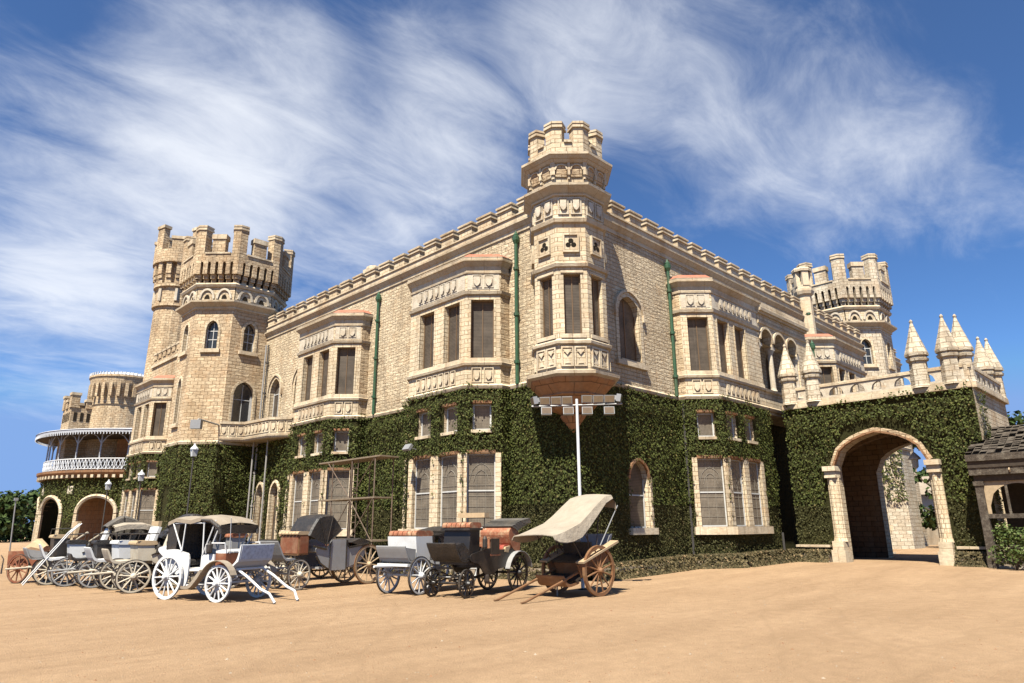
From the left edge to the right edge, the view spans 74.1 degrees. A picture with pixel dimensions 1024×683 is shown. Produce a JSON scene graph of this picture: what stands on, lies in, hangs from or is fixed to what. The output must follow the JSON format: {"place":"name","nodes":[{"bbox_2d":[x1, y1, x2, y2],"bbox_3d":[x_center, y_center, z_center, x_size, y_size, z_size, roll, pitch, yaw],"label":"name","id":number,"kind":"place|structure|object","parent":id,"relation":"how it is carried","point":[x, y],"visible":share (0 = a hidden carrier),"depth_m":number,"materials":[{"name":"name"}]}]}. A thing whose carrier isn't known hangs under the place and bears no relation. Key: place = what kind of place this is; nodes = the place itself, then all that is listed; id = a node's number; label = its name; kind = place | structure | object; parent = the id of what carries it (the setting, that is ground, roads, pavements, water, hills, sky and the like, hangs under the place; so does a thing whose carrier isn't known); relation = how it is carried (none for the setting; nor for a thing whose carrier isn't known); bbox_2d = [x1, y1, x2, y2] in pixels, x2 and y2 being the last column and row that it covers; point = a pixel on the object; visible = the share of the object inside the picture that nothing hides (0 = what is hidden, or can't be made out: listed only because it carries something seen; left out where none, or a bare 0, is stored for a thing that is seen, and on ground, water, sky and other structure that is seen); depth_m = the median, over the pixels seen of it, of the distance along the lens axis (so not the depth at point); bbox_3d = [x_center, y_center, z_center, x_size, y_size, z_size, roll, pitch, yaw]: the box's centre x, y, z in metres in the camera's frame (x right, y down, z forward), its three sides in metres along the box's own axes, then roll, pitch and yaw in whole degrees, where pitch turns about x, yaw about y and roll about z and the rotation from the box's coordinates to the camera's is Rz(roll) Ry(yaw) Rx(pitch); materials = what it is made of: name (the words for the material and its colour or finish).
{"place":"outdoors","nodes":[
{"label":"outdoors","id":0,"kind":"place"},
{"bbox_2d":[318,455,398,575],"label":"scaffold tower","id":1,"kind":"structure","parent":0,"point":[352,461],"depth_m":28.66,"materials":[{"name":"metal"}]},
{"bbox_2d":[0,537,1023,682],"bbox_3d":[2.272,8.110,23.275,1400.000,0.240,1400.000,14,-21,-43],"label":"ground","id":2,"kind":"structure","parent":0,"point":[173,635],"depth_m":12.37,"materials":[{"name":"beige sand"}]},
{"bbox_2d":[9,498,18,550],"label":"lamp pole","id":3,"kind":"object","parent":2,"relation":"on","point":[15,499],"visible":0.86,"depth_m":48.84,"materials":[{"name":"grey metal"}]},
{"bbox_2d":[0,490,29,541],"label":"tree","id":4,"kind":"object","parent":2,"relation":"on","point":[7,503],"visible":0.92,"depth_m":114.52,"materials":[{"name":"green plant"}]},
{"bbox_2d":[1,488,40,541],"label":"tree","id":5,"kind":"object","parent":2,"relation":"on","point":[20,534],"visible":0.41,"depth_m":124.47,"materials":[{"name":"green plant"}]},
{"bbox_2d":[6,531,103,583],"bbox_3d":[-16.728,7.891,24.857,3.366,1.778,1.480,-5,-16,15],"label":"cart","id":6,"kind":"object","parent":2,"relation":"on","point":[17,559],"visible":0.48,"depth_m":24.64,"materials":[{"name":"wood"}]},
{"bbox_2d":[5,521,110,584],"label":"carriage","id":7,"kind":"object","parent":2,"relation":"on","point":[59,551],"visible":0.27,"depth_m":23.95,"materials":[{"name":"beige paint"}]},
{"bbox_2d":[21,516,147,586],"bbox_3d":[-14.735,7.323,23.851,3.796,2.314,1.382,11,-19,-35],"label":"carriage","id":8,"kind":"object","parent":2,"relation":"on","point":[75,548],"visible":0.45,"depth_m":23.30,"materials":[{"name":"grey paint"}]},
{"bbox_2d":[100,480,111,538],"bbox_3d":[-22.661,9.973,37.580,0.333,4.586,0.333,-7,-17,22],"label":"lamp post","id":9,"kind":"object","parent":2,"relation":"on","point":[108,483],"visible":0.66,"depth_m":37.94,"materials":[{"name":"grey metal"}]},
{"bbox_2d":[47,522,168,587],"bbox_3d":[-13.468,7.255,23.174,3.882,2.070,1.381,12,-19,-37],"label":"carriage","id":10,"kind":"object","parent":2,"relation":"on","point":[99,545],"visible":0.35,"depth_m":22.78,"materials":[{"name":"grey paint"}]},
{"bbox_2d":[67,526,193,589],"bbox_3d":[-12.347,7.108,22.395,3.882,1.924,1.382,13,-20,-41],"label":"carriage","id":11,"kind":"object","parent":2,"relation":"on","point":[120,549],"visible":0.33,"depth_m":21.79,"materials":[{"name":"beige paint"}]},
{"bbox_2d":[135,470,144,518],"bbox_3d":[-18.925,8.879,34.108,0.333,4.803,0.333,-7,-17,22],"label":"lamp post","id":12,"kind":"object","parent":2,"relation":"on","point":[141,474],"visible":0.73,"depth_m":34.52,"materials":[{"name":"grey metal"}]},
{"bbox_2d":[115,521,189,582],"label":"carriage","id":13,"kind":"object","parent":2,"relation":"on","point":[157,523],"depth_m":25.36,"materials":[{"name":"beige paint"}]},
{"bbox_2d":[84,514,225,593],"bbox_3d":[-11.101,6.595,21.299,3.882,2.314,1.380,12,-20,-39],"label":"carriage","id":14,"kind":"object","parent":2,"relation":"on","point":[141,551],"visible":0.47,"depth_m":20.65,"materials":[{"name":"beige paint"}]},
{"bbox_2d":[136,528,227,585],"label":"carriage","id":15,"kind":"object","parent":2,"relation":"on","point":[165,535],"visible":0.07,"depth_m":23.05,"materials":[{"name":"beige paint"}]},
{"bbox_2d":[186,443,198,513],"bbox_3d":[-13.904,7.115,29.085,0.333,5.473,0.333,6,-17,-21],"label":"lamp post","id":16,"kind":"object","parent":2,"relation":"on","point":[194,449],"visible":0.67,"depth_m":29.56,"materials":[{"name":"grey metal"}]},
{"bbox_2d":[152,515,298,603],"bbox_3d":[-7.729,5.860,18.518,4.454,2.210,1.640,-8,-17,25],"label":"carriage","id":17,"kind":"object","parent":2,"relation":"on","point":[186,549],"visible":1,"depth_m":18.39,"materials":[{"name":"white paint"}]},
{"bbox_2d":[189,519,297,587],"bbox_3d":[-9.021,7.029,22.601,1.381,2.136,3.723,-13,-20,38],"label":"carriage","id":18,"kind":"object","parent":2,"relation":"on","point":[234,540],"visible":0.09,"depth_m":22.13,"materials":[{"name":"beige paint"}]},
{"bbox_2d":[259,526,349,581],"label":"carriage","id":19,"kind":"object","parent":2,"relation":"on","point":[319,575],"visible":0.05,"depth_m":25.24,"materials":[{"name":"brown wood"}]},
{"bbox_2d":[258,514,381,590],"bbox_3d":[-6.456,6.786,22.060,1.440,2.281,5.038,-11,-19,34],"label":"carriage","id":20,"kind":"object","parent":2,"relation":"on","point":[316,553],"visible":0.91,"depth_m":21.86,"materials":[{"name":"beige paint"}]},
{"bbox_2d":[330,539,345,569],"bbox_3d":[-5.665,6.944,22.111,0.015,0.951,0.640,-11,-19,34],"label":"door","id":21,"kind":"structure","parent":20,"relation":"in","point":[338,550],"depth_m":22.10,"materials":[{"name":"paint"}]},
{"bbox_2d":[373,526,476,594],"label":"carriage","id":22,"kind":"object","parent":2,"relation":"on","point":[409,550],"visible":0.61,"depth_m":19.34,"materials":[{"name":"white paint"}]},
{"bbox_2d":[424,513,532,598],"bbox_3d":[-0.905,6.103,19.603,1.380,2.216,3.668,-11,-18,33],"label":"carriage","id":23,"kind":"object","parent":2,"relation":"on","point":[463,548],"visible":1,"depth_m":18.97,"materials":[{"name":"black paint"}]},
{"bbox_2d":[489,537,499,555],"bbox_3d":[-0.501,5.854,19.377,0.070,0.505,0.500,-11,-18,33],"label":"door","id":24,"kind":"structure","parent":23,"relation":"in","point":[494,541],"depth_m":19.34,"materials":[{"name":"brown wood"}]},
{"bbox_2d":[3,567,1023,682],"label":"pebbles","id":25,"kind":"object","parent":2,"relation":"on","point":[526,628],"visible":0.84,"depth_m":11.12,"materials":[{"name":"brown stone"}]},
{"bbox_2d":[31,121,1008,580],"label":"palace","id":26,"kind":"structure","parent":2,"relation":"on","point":[565,275],"depth_m":31.32,"materials":[{"name":"brown stone"}]},
{"bbox_2d":[118,375,174,524],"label":"bay window","id":27,"kind":"structure","parent":26,"relation":"in","point":[154,395],"depth_m":49.86,"materials":[{"name":"brown stone"}]},
{"bbox_2d":[190,418,218,428],"bbox_3d":[-18.248,5.022,40.348,0.598,0.653,2.496,-1,-15,1],"label":"bracket floodlight","id":28,"kind":"object","parent":26,"relation":"attached to","point":[197,423],"visible":1,"depth_m":39.16,"materials":[{"name":"white metal"}]},
{"bbox_2d":[256,493,261,543],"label":"window","id":29,"kind":"structure","parent":26,"relation":"in","point":[261,493],"depth_m":41.50,"materials":[{"name":"grey glass"}]},
{"bbox_2d":[271,489,277,538],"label":"window","id":30,"kind":"structure","parent":26,"relation":"in","point":[275,498],"depth_m":40.16,"materials":[{"name":"grey glass"}]},
{"bbox_2d":[272,382,279,416],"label":"door","id":31,"kind":"structure","parent":26,"relation":"in","point":[276,396],"depth_m":42.74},
{"bbox_2d":[279,310,372,538],"bbox_3d":[-10.146,5.161,35.724,1.831,13.300,6.342,14,-21,-43],"label":"bay window","id":32,"kind":"structure","parent":26,"relation":"in","point":[333,355],"depth_m":35.08,"materials":[{"name":"brown stone"}]},
{"bbox_2d":[398,254,512,542],"bbox_3d":[-2.789,3.137,28.554,1.831,13.300,6.342,14,-21,-43],"label":"bay window","id":33,"kind":"structure","parent":26,"relation":"in","point":[459,313],"depth_m":27.86,"materials":[{"name":"brown stone"}]},
{"bbox_2d":[35,381,1008,563],"bbox_3d":[-15.428,12.176,51.623,86.190,7.216,32.349,-9,-18,29],"label":"ivy","id":34,"kind":"object","parent":26,"relation":"attached to","point":[509,452],"visible":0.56,"depth_m":28.75,"materials":[{"name":"green plant"}]},
{"bbox_2d":[402,444,416,450],"bbox_3d":[-4.169,4.379,27.941,0.586,0.296,0.440,14,-21,-43],"label":"wall floodlight","id":35,"kind":"object","parent":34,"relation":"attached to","point":[407,447],"depth_m":27.75,"materials":[{"name":"white metal"}]},
{"bbox_2d":[618,298,636,361],"bbox_3d":[4.741,-0.469,28.569,1.500,2.850,0.035,14,-21,-43],"label":"window","id":36,"kind":"structure","parent":26,"relation":"in","point":[626,319],"depth_m":28.73,"materials":[{"name":"brown wood"}]},
{"bbox_2d":[629,463,645,527],"bbox_3d":[4.833,6.028,26.831,1.320,2.600,0.035,14,-21,-43],"label":"window","id":37,"kind":"structure","parent":26,"relation":"in","point":[637,512],"depth_m":26.95,"materials":[{"name":"grey glass"}]},
{"bbox_2d":[665,275,780,560],"bbox_3d":[9.873,3.706,30.982,5.970,13.300,1.831,14,-21,-43],"label":"bay window","id":38,"kind":"structure","parent":26,"relation":"in","point":[717,349],"depth_m":30.29,"materials":[{"name":"brown stone"}]},
{"bbox_2d":[765,358,770,389],"bbox_3d":[14.065,2.407,37.326,1.000,3.500,0.035,14,-21,-43],"label":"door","id":39,"kind":"structure","parent":26,"relation":"in","point":[767,368],"depth_m":37.64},
{"bbox_2d":[805,334,892,530],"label":"bay window","id":40,"kind":"structure","parent":26,"relation":"in","point":[838,360],"depth_m":40.87,"materials":[{"name":"brown stone"}]},
{"bbox_2d":[908,442,920,468],"bbox_3d":[17.543,4.768,29.666,0.462,1.560,0.462,-7,-17,22],"label":"hanging lantern","id":41,"kind":"object","parent":26,"relation":"hanging from","point":[914,457],"visible":0.91,"depth_m":29.45,"materials":[{"name":"white paint"}]},
{"bbox_2d":[493,494,618,603],"bbox_3d":[1.265,5.519,18.519,3.914,2.735,1.760,14,-21,-43],"label":"cart","id":42,"kind":"object","parent":2,"relation":"on","point":[568,523],"visible":1,"depth_m":18.64,"materials":[{"name":"beige fabric"}]},
{"bbox_2d":[530,394,622,589],"bbox_3d":[2.090,4.545,20.955,2.978,5.892,0.366,-1,-15,1],"label":"floodlight mast","id":43,"kind":"object","parent":2,"relation":"on","point":[546,407],"visible":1,"depth_m":21.59,"materials":[{"name":"white metal"}]},
{"bbox_2d":[276,548,1001,581],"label":"weeds","id":44,"kind":"object","parent":2,"relation":"on","point":[679,565],"visible":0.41,"depth_m":26.98,"materials":[{"name":"green plant"}]},
{"bbox_2d":[910,384,928,475],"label":"tree","id":45,"kind":"object","parent":2,"relation":"on","point":[924,472],"visible":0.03,"depth_m":85.32,"materials":[{"name":"green plant"}]},
{"bbox_2d":[912,466,936,530],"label":"tree","id":46,"kind":"object","parent":2,"relation":"on","point":[929,520],"visible":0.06,"depth_m":48.09,"materials":[{"name":"green plant"}]},
{"bbox_2d":[919,476,933,513],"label":"house","id":47,"kind":"structure","parent":2,"relation":"on","point":[926,501],"depth_m":61.50,"materials":[{"name":"white paint"}]},
{"bbox_2d":[927,527,938,544],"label":"garden wall","id":48,"kind":"structure","parent":2,"relation":"on","point":[933,537],"depth_m":54.47,"materials":[{"name":"paint"}]},
{"bbox_2d":[964,424,1023,568],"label":"timber annex","id":49,"kind":"object","parent":2,"relation":"on","point":[1000,453],"visible":0.77,"depth_m":25.48,"materials":[{"name":"grey wood"}]},
{"bbox_2d":[988,521,1023,569],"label":"shrub","id":50,"kind":"object","parent":2,"relation":"on","point":[1009,535],"visible":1,"depth_m":23.89,"materials":[{"name":"green plant"}]},
{"bbox_2d":[1007,410,1023,425],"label":"tree","id":51,"kind":"object","parent":2,"relation":"on","point":[1018,419],"visible":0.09,"depth_m":67.25,"materials":[{"name":"green plant"}]},
{"bbox_2d":[0,0,1023,530],"label":"sky","id":52,"kind":"structure","parent":0,"point":[772,137],"materials":[{"name":"blue"}]}
]}

